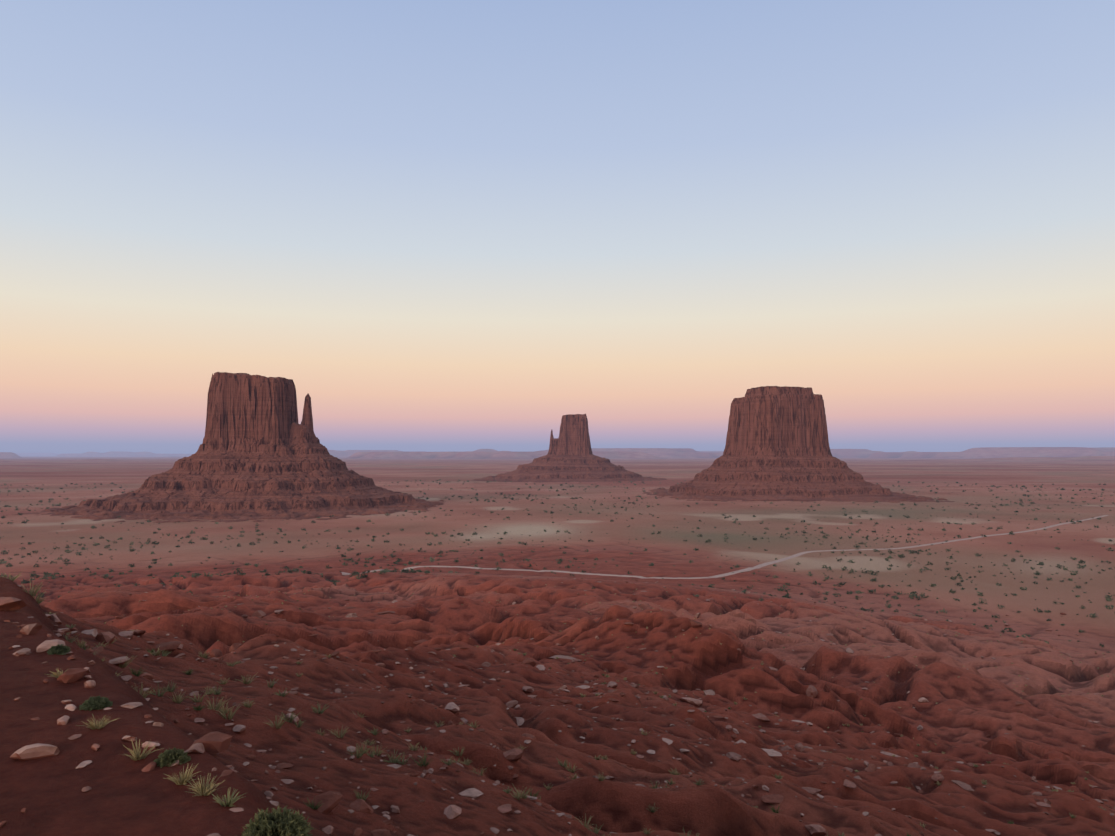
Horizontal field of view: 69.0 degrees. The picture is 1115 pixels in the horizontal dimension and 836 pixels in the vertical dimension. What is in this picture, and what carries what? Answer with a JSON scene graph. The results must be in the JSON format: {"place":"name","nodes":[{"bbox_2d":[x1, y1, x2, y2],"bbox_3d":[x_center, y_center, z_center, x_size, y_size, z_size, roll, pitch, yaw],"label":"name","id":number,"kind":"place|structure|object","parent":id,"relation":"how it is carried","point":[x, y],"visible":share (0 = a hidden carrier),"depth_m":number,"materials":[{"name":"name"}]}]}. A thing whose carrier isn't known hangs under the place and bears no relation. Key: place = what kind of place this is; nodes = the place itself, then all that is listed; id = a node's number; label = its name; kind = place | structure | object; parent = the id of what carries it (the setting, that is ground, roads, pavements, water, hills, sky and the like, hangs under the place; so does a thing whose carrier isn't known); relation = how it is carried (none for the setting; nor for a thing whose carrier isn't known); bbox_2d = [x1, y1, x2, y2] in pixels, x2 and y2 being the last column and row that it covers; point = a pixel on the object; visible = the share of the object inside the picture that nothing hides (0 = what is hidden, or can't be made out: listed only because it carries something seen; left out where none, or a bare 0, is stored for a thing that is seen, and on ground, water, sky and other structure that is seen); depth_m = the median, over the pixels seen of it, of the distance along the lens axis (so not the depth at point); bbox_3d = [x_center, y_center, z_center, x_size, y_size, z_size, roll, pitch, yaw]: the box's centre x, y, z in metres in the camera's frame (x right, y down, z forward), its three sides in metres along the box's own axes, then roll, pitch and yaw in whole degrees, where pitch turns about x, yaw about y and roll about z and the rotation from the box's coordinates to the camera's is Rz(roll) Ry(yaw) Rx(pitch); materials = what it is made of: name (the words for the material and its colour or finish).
{"place":"outdoors","nodes":[
{"label":"outdoors","id":0,"kind":"place"},
{"bbox_2d":[0,447,1114,835],"bbox_3d":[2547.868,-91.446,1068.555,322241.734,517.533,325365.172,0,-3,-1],"label":"ground","id":1,"kind":"structure","parent":0,"point":[444,609],"depth_m":159.69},
{"bbox_2d":[47,644,315,835],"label":"shrubs","id":2,"kind":"object","parent":1,"relation":"on","point":[285,822],"visible":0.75,"depth_m":4.62,"materials":[{"name":"green plant"}]},
{"bbox_2d":[13,372,446,522],"bbox_3d":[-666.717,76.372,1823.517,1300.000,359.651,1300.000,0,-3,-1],"label":"mitten","id":3,"kind":"object","parent":1,"relation":"on","point":[261,453],"visible":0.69,"depth_m":1701.66,"materials":[{"name":"red stone"}]},
{"bbox_2d":[0,570,1113,835],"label":"grass tufts","id":4,"kind":"object","parent":1,"relation":"on","point":[186,778],"visible":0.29,"depth_m":17.07,"materials":[{"name":"green plant"}]},
{"bbox_2d":[0,572,1114,835],"bbox_3d":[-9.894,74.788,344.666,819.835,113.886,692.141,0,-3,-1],"label":"rocks","id":5,"kind":"object","parent":1,"relation":"on","point":[214,744],"visible":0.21,"depth_m":23.19,"materials":[{"name":"stone"}]},
{"bbox_2d":[0,479,1114,652],"bbox_3d":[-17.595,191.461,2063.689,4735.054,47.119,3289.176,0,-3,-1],"label":"bushes","id":6,"kind":"object","parent":1,"relation":"on","point":[1094,615],"visible":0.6,"depth_m":903.04,"materials":[{"name":"green plant"}]},
{"bbox_2d":[473,414,666,481],"bbox_3d":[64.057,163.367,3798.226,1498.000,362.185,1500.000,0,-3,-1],"label":"mitten","id":7,"kind":"object","parent":1,"relation":"on","point":[569,457],"visible":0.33,"depth_m":3669.23,"materials":[{"name":"red stone"}]},
{"bbox_2d":[642,386,954,502],"bbox_3d":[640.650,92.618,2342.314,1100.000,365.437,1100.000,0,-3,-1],"label":"butte","id":8,"kind":"object","parent":1,"relation":"on","point":[777,447],"visible":0.52,"depth_m":2245.58,"materials":[{"name":"red stone"}]},
{"bbox_2d":[0,0,1114,453],"label":"sky","id":9,"kind":"structure","parent":0,"point":[452,225],"materials":[{"name":"blue"}]},
{"bbox_2d":[341,515,1108,578],"bbox_3d":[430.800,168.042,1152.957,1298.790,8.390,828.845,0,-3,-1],"label":"dirt road","id":10,"kind":"structure","parent":0,"point":[750,568],"depth_m":812.75,"materials":[{"name":"beige soil"}]}
]}

